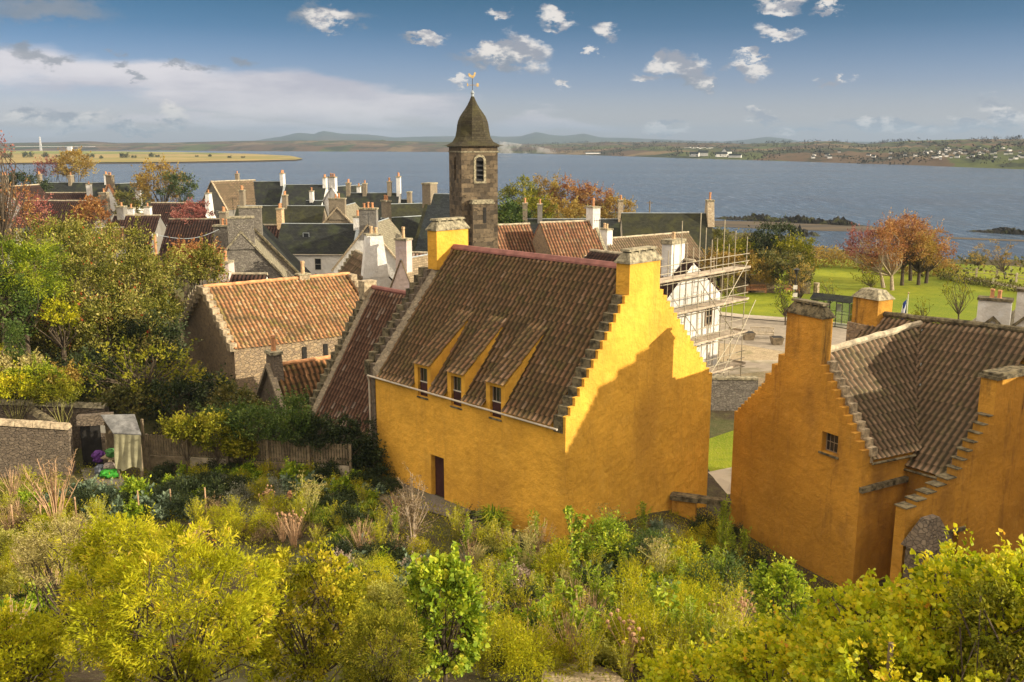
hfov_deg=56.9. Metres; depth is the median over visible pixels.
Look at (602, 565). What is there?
dark clump
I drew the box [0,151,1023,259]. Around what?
sea
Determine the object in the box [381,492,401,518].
twiggy plant
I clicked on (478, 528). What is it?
silver clump
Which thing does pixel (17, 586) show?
herb clump
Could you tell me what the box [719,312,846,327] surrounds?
pavement
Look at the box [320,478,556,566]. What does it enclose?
garden path
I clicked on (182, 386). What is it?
understorey bush
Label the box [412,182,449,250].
town hall roof
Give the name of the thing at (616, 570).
kale plant
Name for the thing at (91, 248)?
hawthorn tree
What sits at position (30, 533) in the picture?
wispy plant
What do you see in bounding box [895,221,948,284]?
park tree
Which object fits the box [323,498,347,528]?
wispy plant
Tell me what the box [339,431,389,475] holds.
climber plant
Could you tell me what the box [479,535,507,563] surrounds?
straw clump
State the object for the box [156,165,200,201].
pine tree
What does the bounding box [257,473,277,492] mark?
kale plant
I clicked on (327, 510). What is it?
grass tuft
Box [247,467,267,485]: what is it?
leafy plant
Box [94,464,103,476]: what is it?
plastic bag
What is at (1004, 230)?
rock reef
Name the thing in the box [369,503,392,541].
wispy plant
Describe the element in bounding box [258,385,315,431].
green shrub
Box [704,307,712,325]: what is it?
window
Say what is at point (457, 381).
window
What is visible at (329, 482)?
herb clump
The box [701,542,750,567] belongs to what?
dark clump
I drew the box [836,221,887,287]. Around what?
park tree
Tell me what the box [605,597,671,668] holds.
yellow perennial
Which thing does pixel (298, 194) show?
village house
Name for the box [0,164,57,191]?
conifer tree
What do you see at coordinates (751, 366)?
pale path
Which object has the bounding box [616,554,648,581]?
wispy plant
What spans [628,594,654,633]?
wispy plant
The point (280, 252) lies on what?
stone house
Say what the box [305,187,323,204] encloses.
cottage
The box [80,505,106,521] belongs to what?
kale plant
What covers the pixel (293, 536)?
seedhead plant
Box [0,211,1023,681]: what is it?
ground
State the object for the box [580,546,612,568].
wispy plant
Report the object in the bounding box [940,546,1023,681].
dark shrub
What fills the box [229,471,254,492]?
dark clump
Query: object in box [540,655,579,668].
bed edging
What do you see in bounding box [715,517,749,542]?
dark clump
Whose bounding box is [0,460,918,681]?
ground cover
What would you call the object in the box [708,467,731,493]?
courtyard paving
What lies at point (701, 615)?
wispy plant
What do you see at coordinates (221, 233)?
stone house
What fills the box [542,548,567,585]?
yellow perennial
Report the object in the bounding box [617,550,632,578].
leafy spire
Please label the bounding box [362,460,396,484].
dark clump
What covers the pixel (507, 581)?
leafy spire
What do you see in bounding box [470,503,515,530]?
grass tuft
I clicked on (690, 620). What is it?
herb clump
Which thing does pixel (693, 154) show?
waterside shed
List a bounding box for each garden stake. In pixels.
[10,505,14,532]
[74,497,76,517]
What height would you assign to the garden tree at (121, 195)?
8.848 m
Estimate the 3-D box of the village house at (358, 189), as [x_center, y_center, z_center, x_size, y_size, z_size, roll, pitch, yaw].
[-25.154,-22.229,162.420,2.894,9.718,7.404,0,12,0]
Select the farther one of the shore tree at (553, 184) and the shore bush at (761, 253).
the shore tree at (553, 184)
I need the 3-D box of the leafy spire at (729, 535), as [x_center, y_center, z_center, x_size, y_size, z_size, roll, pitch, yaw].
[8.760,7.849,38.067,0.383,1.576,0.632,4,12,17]
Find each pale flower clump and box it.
[327,546,356,574]
[400,551,429,570]
[403,535,423,549]
[476,556,506,580]
[494,556,529,585]
[510,563,534,590]
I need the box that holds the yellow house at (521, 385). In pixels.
[364,217,711,546]
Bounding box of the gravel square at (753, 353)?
[717,343,784,386]
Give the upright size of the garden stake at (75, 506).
1.400 m
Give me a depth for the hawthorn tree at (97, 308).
52.30 m
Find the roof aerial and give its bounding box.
[594,218,604,234]
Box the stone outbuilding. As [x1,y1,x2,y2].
[253,335,330,421]
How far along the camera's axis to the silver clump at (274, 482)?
41.69 m
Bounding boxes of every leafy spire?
[348,519,360,548]
[391,500,399,538]
[459,513,472,555]
[478,601,492,663]
[488,594,503,637]
[493,559,511,600]
[496,551,518,599]
[503,520,513,539]
[527,508,545,551]
[532,571,544,601]
[536,596,552,632]
[550,572,564,620]
[553,534,569,562]
[567,569,583,588]
[579,525,594,563]
[580,604,604,645]
[583,560,609,609]
[596,603,618,630]
[603,574,615,613]
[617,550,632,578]
[635,501,652,535]
[637,579,664,609]
[667,606,686,648]
[669,558,687,580]
[672,550,684,577]
[679,591,705,651]
[683,536,699,568]
[695,581,720,614]
[698,535,710,549]
[701,601,718,652]
[705,541,728,574]
[713,493,731,524]
[714,558,732,589]
[716,515,731,550]
[716,527,723,543]
[726,514,733,545]
[726,531,740,561]
[739,525,751,556]
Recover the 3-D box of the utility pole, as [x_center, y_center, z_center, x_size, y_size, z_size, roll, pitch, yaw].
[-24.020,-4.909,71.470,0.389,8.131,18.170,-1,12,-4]
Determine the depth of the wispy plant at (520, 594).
27.32 m
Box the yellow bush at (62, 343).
[34,293,80,365]
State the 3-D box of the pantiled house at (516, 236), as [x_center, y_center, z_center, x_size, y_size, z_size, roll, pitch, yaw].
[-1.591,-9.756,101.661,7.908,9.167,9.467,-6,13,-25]
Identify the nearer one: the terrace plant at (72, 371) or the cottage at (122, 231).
the terrace plant at (72, 371)
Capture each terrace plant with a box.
[0,343,17,371]
[0,346,48,399]
[0,351,70,415]
[0,360,44,418]
[23,367,86,422]
[43,359,87,401]
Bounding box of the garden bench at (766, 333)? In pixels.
[750,327,773,335]
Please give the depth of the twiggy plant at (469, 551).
33.95 m
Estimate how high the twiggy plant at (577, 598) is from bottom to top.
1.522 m
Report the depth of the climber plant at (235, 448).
42.88 m
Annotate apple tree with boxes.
[73,335,227,405]
[160,353,201,434]
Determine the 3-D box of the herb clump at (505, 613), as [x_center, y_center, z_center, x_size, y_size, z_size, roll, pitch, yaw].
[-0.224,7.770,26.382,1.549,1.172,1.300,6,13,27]
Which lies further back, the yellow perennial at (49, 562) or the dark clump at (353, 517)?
the dark clump at (353, 517)
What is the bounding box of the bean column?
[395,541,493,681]
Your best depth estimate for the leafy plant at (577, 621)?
24.66 m
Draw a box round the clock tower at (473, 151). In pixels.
[443,72,502,248]
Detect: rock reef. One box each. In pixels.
[714,213,865,225]
[970,227,1023,234]
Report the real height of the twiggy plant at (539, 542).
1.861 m
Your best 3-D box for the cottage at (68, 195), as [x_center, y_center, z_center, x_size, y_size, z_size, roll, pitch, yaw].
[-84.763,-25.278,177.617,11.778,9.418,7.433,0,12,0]
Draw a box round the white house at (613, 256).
[584,232,722,374]
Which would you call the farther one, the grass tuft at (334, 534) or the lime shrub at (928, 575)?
the grass tuft at (334, 534)
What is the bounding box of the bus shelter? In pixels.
[810,292,852,326]
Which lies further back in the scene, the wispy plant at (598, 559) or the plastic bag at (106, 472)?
the plastic bag at (106, 472)
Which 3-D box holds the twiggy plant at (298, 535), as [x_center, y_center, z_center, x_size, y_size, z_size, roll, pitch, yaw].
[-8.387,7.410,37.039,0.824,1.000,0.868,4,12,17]
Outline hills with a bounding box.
[140,131,879,143]
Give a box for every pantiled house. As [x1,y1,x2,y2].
[306,279,405,465]
[498,223,535,252]
[532,198,606,257]
[600,223,708,268]
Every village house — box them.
[37,171,107,198]
[104,172,153,213]
[202,179,255,217]
[235,170,285,204]
[235,185,327,223]
[263,203,284,238]
[280,174,327,204]
[323,173,362,215]
[323,193,359,222]
[331,202,401,278]
[345,172,400,220]
[356,183,361,192]
[380,195,420,245]
[391,203,422,216]
[401,191,412,202]
[506,195,623,236]
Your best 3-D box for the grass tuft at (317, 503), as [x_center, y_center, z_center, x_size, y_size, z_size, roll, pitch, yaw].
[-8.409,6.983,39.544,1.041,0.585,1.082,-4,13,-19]
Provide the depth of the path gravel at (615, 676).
23.11 m
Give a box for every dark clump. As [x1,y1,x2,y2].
[9,573,64,612]
[67,484,107,513]
[84,490,112,506]
[107,488,134,503]
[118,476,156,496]
[147,462,174,483]
[148,463,173,479]
[148,486,177,505]
[149,477,177,492]
[152,484,177,494]
[155,473,175,483]
[155,487,208,520]
[160,469,198,490]
[160,474,202,496]
[162,459,179,475]
[163,487,198,500]
[181,466,210,487]
[182,462,212,480]
[190,470,235,503]
[191,454,232,474]
[194,470,226,497]
[197,466,225,482]
[215,457,254,476]
[216,471,249,496]
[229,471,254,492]
[279,487,319,507]
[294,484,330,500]
[310,458,344,484]
[315,484,361,516]
[315,531,357,561]
[316,493,337,507]
[323,496,371,532]
[332,480,359,500]
[340,562,383,590]
[341,466,375,488]
[345,538,386,561]
[360,472,379,487]
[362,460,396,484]
[368,475,390,489]
[376,534,410,560]
[382,473,404,487]
[384,481,408,494]
[385,544,409,574]
[387,581,406,609]
[460,504,484,529]
[475,543,502,567]
[477,576,505,603]
[484,589,531,619]
[489,631,533,673]
[502,534,540,559]
[508,576,551,610]
[520,614,559,659]
[538,538,570,561]
[564,562,627,601]
[575,553,627,581]
[586,600,627,620]
[591,516,628,537]
[602,578,636,605]
[680,542,715,556]
[686,511,717,537]
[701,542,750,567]
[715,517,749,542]
[719,553,756,590]
[737,559,761,585]
[739,576,765,601]
[740,541,774,569]
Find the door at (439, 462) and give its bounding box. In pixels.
[435,456,443,496]
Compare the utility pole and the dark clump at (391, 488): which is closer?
the dark clump at (391, 488)
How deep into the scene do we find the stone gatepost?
105.60 m
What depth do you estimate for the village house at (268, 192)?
184.14 m
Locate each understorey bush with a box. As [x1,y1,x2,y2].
[55,339,132,393]
[85,369,175,416]
[132,365,208,422]
[185,362,247,421]
[201,373,274,421]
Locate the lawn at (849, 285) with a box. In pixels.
[714,259,1023,323]
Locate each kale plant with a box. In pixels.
[40,489,68,502]
[66,474,97,493]
[68,485,98,507]
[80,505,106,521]
[83,494,129,522]
[98,480,134,498]
[132,488,174,513]
[141,482,166,502]
[149,495,190,520]
[183,507,205,521]
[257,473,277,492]
[278,473,304,493]
[282,470,316,488]
[319,477,336,497]
[337,532,368,565]
[361,482,386,496]
[375,566,406,583]
[388,564,410,583]
[395,547,431,571]
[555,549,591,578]
[601,561,628,582]
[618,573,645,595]
[648,518,671,535]
[656,577,679,595]
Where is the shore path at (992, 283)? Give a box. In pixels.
[959,277,1020,288]
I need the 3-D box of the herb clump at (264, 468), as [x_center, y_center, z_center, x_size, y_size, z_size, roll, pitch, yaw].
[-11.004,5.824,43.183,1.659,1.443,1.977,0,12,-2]
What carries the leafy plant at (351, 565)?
on the ground at (720, 421)
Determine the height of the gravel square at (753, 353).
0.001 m
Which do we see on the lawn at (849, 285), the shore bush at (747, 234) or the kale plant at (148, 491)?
the shore bush at (747, 234)
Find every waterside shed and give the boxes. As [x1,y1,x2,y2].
[585,152,599,153]
[689,152,699,156]
[698,150,707,155]
[715,152,727,156]
[721,148,731,155]
[728,154,741,157]
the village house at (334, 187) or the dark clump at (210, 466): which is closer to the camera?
the dark clump at (210, 466)
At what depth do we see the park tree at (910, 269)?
114.50 m
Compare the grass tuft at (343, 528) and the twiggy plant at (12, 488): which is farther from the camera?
the twiggy plant at (12, 488)
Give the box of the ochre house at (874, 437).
[729,287,1023,591]
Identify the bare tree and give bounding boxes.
[0,130,26,261]
[33,154,60,181]
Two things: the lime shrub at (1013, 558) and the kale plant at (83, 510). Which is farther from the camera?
the kale plant at (83, 510)
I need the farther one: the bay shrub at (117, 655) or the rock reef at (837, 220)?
the rock reef at (837, 220)
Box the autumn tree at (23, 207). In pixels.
[0,178,48,240]
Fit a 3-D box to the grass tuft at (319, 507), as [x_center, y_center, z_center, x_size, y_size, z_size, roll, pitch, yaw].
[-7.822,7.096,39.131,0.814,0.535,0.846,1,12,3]
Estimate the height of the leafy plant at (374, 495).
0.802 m
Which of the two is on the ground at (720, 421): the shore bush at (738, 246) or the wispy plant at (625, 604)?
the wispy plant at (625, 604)
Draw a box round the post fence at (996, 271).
[954,267,1023,281]
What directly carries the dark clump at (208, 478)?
on the ground at (720, 421)
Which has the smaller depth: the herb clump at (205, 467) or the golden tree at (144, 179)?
the herb clump at (205, 467)
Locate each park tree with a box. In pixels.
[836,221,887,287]
[858,210,910,289]
[875,207,933,285]
[876,208,932,280]
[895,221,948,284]
[915,219,958,282]
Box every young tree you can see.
[718,276,741,305]
[768,270,794,324]
[775,255,816,297]
[820,272,842,306]
[850,263,883,287]
[910,296,933,315]
[938,265,974,318]
[960,250,987,268]
[965,239,1020,278]
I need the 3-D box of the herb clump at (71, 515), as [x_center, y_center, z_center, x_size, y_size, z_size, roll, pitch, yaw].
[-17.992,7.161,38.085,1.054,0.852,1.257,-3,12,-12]
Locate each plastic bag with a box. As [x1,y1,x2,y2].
[91,450,104,462]
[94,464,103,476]
[99,469,120,478]
[103,462,114,468]
[105,448,113,457]
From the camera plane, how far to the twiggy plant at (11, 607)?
24.42 m
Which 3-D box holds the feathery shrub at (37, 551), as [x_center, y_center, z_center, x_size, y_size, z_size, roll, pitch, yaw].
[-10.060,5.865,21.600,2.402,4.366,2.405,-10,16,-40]
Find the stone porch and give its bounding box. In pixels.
[901,514,953,588]
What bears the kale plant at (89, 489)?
on the ground at (720, 421)
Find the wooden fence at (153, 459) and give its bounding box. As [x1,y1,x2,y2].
[144,434,352,480]
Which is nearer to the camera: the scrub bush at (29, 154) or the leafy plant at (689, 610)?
the leafy plant at (689, 610)
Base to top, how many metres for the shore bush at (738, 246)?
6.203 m
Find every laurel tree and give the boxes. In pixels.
[0,228,75,358]
[0,257,52,371]
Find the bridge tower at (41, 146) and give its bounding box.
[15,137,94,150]
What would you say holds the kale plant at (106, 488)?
on the ground at (720, 421)
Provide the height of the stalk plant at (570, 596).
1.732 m
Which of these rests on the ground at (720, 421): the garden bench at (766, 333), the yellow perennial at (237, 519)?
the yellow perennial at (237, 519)
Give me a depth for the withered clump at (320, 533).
36.99 m
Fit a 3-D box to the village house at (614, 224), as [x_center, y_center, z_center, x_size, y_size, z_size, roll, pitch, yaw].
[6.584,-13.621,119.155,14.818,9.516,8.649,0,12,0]
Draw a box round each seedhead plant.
[258,484,274,507]
[276,508,305,548]
[606,608,647,671]
[708,595,738,615]
[728,589,755,625]
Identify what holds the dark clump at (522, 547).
on the ground at (720, 421)
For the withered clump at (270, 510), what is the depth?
38.43 m
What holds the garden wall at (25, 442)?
on the ground at (720, 421)
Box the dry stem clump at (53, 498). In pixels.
[21,449,81,532]
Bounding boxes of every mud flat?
[2,159,301,163]
[715,221,946,231]
[933,236,1023,240]
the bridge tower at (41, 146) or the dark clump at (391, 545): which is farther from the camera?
the bridge tower at (41, 146)
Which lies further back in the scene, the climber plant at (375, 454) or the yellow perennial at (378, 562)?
the climber plant at (375, 454)
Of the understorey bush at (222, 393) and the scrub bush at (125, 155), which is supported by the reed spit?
the scrub bush at (125, 155)
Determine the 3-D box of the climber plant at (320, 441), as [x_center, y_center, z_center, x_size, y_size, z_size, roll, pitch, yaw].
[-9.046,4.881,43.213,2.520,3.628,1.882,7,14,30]
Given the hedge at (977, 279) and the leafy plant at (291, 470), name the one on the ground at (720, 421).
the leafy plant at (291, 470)
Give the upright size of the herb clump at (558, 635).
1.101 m
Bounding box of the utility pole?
[151,229,218,344]
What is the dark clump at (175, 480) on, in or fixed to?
on the ground at (720, 421)
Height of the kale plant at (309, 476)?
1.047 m
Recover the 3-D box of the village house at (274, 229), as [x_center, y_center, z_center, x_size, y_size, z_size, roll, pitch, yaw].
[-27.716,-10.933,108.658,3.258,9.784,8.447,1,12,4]
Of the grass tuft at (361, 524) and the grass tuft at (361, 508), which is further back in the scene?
the grass tuft at (361, 508)
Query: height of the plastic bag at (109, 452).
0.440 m
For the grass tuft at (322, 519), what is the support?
on the ground at (720, 421)
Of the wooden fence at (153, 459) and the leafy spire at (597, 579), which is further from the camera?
the wooden fence at (153, 459)
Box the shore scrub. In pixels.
[14,201,1023,286]
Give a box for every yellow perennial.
[0,528,29,559]
[0,545,31,575]
[15,581,53,598]
[16,605,76,660]
[18,507,58,537]
[26,540,67,580]
[41,533,66,560]
[198,501,241,532]
[210,497,251,544]
[240,500,286,542]
[258,488,288,520]
[347,550,402,582]
[355,547,405,577]
[455,596,506,650]
[466,603,545,681]
[477,546,516,582]
[494,617,556,681]
[525,616,576,670]
[531,529,583,586]
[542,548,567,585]
[600,551,663,608]
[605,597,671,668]
[614,591,666,652]
[637,590,688,651]
[661,565,720,636]
[662,527,707,578]
[662,580,699,611]
[663,557,730,614]
[686,607,724,646]
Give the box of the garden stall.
[100,414,146,477]
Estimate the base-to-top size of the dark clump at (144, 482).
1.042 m
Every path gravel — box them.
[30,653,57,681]
[80,468,123,488]
[541,659,625,681]
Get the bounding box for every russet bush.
[0,189,57,254]
[66,194,111,266]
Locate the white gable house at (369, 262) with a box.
[338,226,392,287]
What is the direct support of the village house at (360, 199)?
on the ground at (720, 421)
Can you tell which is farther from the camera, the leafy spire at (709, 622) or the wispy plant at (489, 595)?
the wispy plant at (489, 595)
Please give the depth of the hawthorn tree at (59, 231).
59.29 m
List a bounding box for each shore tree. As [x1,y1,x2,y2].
[498,174,541,210]
[498,196,536,223]
[513,188,558,217]
[528,171,565,209]
[534,189,587,217]
[546,175,598,217]
[568,180,617,218]
[591,191,637,218]
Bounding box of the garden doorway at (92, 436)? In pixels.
[76,412,113,466]
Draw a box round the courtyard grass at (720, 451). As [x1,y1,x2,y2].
[708,430,733,470]
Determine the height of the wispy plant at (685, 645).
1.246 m
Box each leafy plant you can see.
[0,591,37,622]
[0,629,30,673]
[13,488,42,508]
[19,572,60,600]
[20,514,52,542]
[21,580,56,630]
[38,500,71,516]
[117,471,152,501]
[122,494,148,520]
[153,473,187,488]
[175,460,195,476]
[188,485,207,499]
[211,464,226,475]
[227,456,257,478]
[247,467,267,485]
[278,456,313,484]
[323,470,359,496]
[335,563,358,575]
[343,468,369,482]
[357,488,378,502]
[360,544,391,564]
[491,542,538,585]
[507,592,555,640]
[551,600,614,653]
[562,608,614,665]
[565,562,602,599]
[640,565,677,592]
[680,595,711,624]
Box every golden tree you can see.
[50,145,100,181]
[130,156,184,202]
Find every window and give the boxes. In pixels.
[302,347,306,358]
[314,258,321,269]
[323,344,327,355]
[420,367,427,396]
[453,376,460,405]
[492,386,500,417]
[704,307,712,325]
[826,433,837,452]
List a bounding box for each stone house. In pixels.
[178,261,359,404]
[188,216,291,298]
[202,218,228,274]
[237,206,310,276]
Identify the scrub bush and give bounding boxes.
[21,151,33,157]
[41,152,49,157]
[119,152,129,157]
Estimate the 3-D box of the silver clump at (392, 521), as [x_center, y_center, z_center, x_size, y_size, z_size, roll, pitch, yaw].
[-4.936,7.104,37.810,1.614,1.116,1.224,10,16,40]
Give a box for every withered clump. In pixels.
[8,504,43,535]
[194,491,231,518]
[199,510,227,538]
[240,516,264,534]
[250,519,273,542]
[259,503,281,521]
[271,511,304,537]
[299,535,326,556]
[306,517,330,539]
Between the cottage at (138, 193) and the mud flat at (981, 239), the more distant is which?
the mud flat at (981, 239)
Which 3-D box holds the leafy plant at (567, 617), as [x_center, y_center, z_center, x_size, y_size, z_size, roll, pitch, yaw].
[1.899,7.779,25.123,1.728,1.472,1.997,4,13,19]
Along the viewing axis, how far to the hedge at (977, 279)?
111.95 m
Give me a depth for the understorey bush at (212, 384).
50.33 m
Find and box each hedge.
[798,244,962,276]
[929,271,1023,291]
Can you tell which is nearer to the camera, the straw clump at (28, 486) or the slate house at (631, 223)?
the straw clump at (28, 486)
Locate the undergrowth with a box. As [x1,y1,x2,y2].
[0,299,320,463]
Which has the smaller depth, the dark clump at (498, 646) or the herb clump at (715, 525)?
the dark clump at (498, 646)
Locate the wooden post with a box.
[886,642,893,678]
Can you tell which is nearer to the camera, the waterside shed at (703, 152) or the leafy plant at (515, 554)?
the leafy plant at (515, 554)
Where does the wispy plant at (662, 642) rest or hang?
on the ground at (720, 421)
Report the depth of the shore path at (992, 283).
114.11 m
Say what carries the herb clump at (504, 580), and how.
on the ground at (720, 421)
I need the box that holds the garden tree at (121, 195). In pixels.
[113,186,149,214]
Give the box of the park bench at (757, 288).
[746,285,766,293]
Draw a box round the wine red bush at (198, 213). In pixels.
[165,196,214,225]
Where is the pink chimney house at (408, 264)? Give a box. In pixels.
[390,227,427,289]
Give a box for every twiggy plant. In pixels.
[0,462,23,498]
[0,502,21,531]
[1,594,37,627]
[5,496,28,519]
[8,544,29,568]
[19,561,66,588]
[27,496,50,513]
[270,517,294,541]
[290,517,307,538]
[339,518,373,550]
[345,516,372,545]
[364,529,382,547]
[380,493,402,514]
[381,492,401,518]
[387,511,404,535]
[389,529,403,548]
[451,539,488,571]
[459,518,483,545]
[496,528,520,544]
[511,617,557,663]
[525,520,558,562]
[537,607,595,663]
[554,576,592,612]
[560,589,604,615]
[577,585,613,610]
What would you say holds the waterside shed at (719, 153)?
on the coast at (801, 156)
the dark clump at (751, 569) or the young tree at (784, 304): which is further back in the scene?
the young tree at (784, 304)
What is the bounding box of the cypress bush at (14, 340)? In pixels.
[0,318,36,398]
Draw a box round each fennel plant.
[290,470,327,525]
[469,542,490,566]
[506,516,545,553]
[512,548,534,581]
[524,544,561,582]
[551,562,576,593]
[589,503,626,536]
[636,535,678,576]
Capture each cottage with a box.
[0,172,50,216]
[14,188,113,241]
[46,181,94,199]
[101,202,166,262]
[101,226,125,265]
[115,187,142,212]
[127,203,151,214]
[150,190,216,225]
[158,207,228,271]
[218,251,269,282]
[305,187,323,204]
[412,251,427,255]
[972,289,1013,324]
[1010,287,1023,326]
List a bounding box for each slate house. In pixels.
[278,210,358,274]
[620,192,714,281]
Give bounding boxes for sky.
[0,0,1023,142]
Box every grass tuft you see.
[304,508,319,523]
[307,499,318,511]
[312,513,334,531]
[315,504,328,514]
[317,505,335,525]
[327,531,349,544]
[332,523,352,538]
[349,518,368,530]
[350,502,369,513]
[363,497,379,509]
[366,521,383,535]
[368,510,380,519]
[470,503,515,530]
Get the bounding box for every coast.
[0,140,450,151]
[498,139,1023,168]
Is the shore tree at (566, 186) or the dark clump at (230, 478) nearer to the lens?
the dark clump at (230, 478)
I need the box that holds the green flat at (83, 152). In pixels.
[1,151,223,153]
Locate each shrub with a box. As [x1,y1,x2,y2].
[0,505,126,672]
[0,594,76,681]
[39,500,293,681]
[52,498,186,681]
[234,536,377,681]
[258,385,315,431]
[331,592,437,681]
[391,461,438,550]
[579,505,640,569]
[609,516,678,578]
[630,628,787,681]
[679,543,757,620]
[696,600,885,681]
[743,552,821,656]
[770,564,968,681]
[786,596,1023,681]
[861,522,1023,681]
[911,528,1023,674]
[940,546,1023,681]
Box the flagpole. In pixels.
[901,292,908,312]
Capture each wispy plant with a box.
[0,491,17,514]
[0,558,12,582]
[4,569,22,595]
[15,464,38,489]
[17,527,41,545]
[18,500,38,518]
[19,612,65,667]
[44,471,63,491]
[47,508,75,535]
[80,497,106,523]
[82,495,115,521]
[184,500,209,529]
[186,494,206,524]
[215,526,235,550]
[224,494,241,517]
[284,500,295,518]
[286,489,312,530]
[291,479,318,520]
[306,524,326,543]
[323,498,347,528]
[326,513,345,533]
[354,485,371,505]
[362,559,378,577]
[363,518,389,551]
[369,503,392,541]
[441,507,469,540]
[447,500,470,533]
[463,619,506,677]
[468,522,491,548]
[472,553,500,583]
[472,559,486,575]
[474,566,508,609]
[476,568,487,591]
[480,516,509,545]
[492,524,521,552]
[499,614,523,639]
[505,583,536,610]
[518,569,547,591]
[528,613,558,654]
[539,542,554,560]
[539,578,573,620]
[560,616,611,673]
[579,579,607,606]
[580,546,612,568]
[582,609,628,660]
[604,586,637,627]
[611,640,639,678]
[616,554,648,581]
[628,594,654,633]
[630,607,669,661]
[637,628,683,668]
[644,540,679,575]
[656,616,703,652]
[662,525,684,545]
[671,636,701,662]
[691,604,728,659]
[705,588,745,632]
[716,578,756,619]
[716,599,756,663]
[720,601,748,623]
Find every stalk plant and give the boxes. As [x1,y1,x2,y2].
[557,578,587,613]
[562,505,589,572]
[600,585,618,611]
[652,580,681,635]
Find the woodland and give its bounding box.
[500,135,1023,166]
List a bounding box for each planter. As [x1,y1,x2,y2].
[743,331,755,339]
[770,336,783,344]
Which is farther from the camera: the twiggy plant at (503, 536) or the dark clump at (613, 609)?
the twiggy plant at (503, 536)
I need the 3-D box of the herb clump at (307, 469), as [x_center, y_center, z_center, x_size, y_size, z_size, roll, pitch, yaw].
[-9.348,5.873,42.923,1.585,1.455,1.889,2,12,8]
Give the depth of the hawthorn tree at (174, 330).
53.53 m
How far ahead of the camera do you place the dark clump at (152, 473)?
43.17 m
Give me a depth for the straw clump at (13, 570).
31.57 m
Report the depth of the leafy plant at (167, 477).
41.67 m
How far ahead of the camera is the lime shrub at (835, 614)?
12.09 m
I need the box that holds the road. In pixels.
[718,316,846,351]
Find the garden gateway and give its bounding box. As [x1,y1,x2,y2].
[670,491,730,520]
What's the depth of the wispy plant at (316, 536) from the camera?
35.75 m
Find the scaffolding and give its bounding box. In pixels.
[660,213,755,375]
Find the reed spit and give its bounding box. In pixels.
[0,151,302,162]
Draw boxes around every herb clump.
[0,512,21,531]
[0,567,19,592]
[0,567,56,599]
[23,534,62,554]
[39,528,57,545]
[48,495,88,519]
[65,509,79,524]
[186,459,211,478]
[228,465,253,487]
[245,470,274,500]
[251,457,284,481]
[290,458,320,482]
[323,469,351,489]
[348,477,371,496]
[358,566,398,604]
[359,572,396,611]
[400,527,440,556]
[482,573,519,594]
[488,605,525,661]
[491,599,521,625]
[494,587,517,606]
[523,592,589,638]
[538,637,593,674]
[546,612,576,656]
[556,600,601,621]
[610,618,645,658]
[626,559,657,577]
[632,615,685,660]
[670,519,710,557]
[680,601,712,641]
[683,516,719,545]
[686,541,709,563]
[700,532,724,550]
[700,556,751,595]
[702,517,734,539]
[715,620,756,643]
[725,543,758,564]
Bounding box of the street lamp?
[793,268,799,296]
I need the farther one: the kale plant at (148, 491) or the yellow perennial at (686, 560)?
the kale plant at (148, 491)
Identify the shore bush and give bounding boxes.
[696,243,740,288]
[712,226,733,247]
[714,233,758,264]
[724,228,772,260]
[724,242,776,291]
[744,215,786,267]
[750,245,797,284]
[760,213,804,262]
[769,230,821,273]
[771,246,815,293]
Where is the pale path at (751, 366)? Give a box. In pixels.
[717,360,777,374]
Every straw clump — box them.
[0,478,20,496]
[0,493,22,509]
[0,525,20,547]
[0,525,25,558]
[0,560,32,594]
[2,567,44,599]
[14,480,38,494]
[28,480,50,493]
[47,561,82,585]
[345,553,369,568]
[349,547,379,566]
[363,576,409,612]
[475,523,505,543]
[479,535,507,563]
[575,631,629,671]
[699,612,751,678]
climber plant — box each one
[153,405,215,472]
[185,406,248,465]
[195,396,263,433]
[216,399,286,462]
[216,426,259,466]
[257,396,316,459]
[289,411,342,462]
[319,446,370,472]
[322,405,381,464]
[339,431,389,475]
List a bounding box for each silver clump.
[217,483,245,505]
[234,476,254,501]
[240,502,267,528]
[260,471,287,494]
[271,485,286,504]
[293,551,316,563]
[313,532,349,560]
[375,504,407,533]
[383,489,410,510]
[458,551,465,562]
[464,516,486,540]
[467,502,493,529]
[659,521,683,543]
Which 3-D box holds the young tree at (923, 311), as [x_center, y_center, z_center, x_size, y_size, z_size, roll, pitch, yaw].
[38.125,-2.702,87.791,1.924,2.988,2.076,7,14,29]
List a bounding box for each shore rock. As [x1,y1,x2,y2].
[793,225,808,236]
[808,231,819,235]
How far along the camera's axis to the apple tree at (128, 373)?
48.15 m
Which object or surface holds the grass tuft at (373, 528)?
on the ground at (720, 421)
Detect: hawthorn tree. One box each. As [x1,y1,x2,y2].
[0,203,134,343]
[0,263,79,361]
[1,232,133,360]
[32,205,201,354]
[33,273,180,369]
[86,229,188,356]
[111,300,204,371]
[162,233,224,307]
[176,234,231,294]
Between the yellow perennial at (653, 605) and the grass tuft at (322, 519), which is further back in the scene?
the grass tuft at (322, 519)
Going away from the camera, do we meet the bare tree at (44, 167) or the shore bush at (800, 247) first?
the shore bush at (800, 247)
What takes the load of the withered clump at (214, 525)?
on the ground at (720, 421)
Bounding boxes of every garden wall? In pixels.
[0,399,108,448]
[0,418,75,476]
[25,405,57,421]
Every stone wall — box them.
[711,375,758,410]
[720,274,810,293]
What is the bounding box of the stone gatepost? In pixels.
[813,282,819,292]
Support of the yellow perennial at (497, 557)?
on the ground at (720, 421)
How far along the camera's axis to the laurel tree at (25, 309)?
49.64 m
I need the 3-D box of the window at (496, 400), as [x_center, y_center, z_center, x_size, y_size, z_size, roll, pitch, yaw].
[-0.556,2.438,37.847,0.620,1.280,0.090,12,17,44]
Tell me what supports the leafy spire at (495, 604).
on the ground at (720, 421)
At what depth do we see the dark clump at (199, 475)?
41.81 m

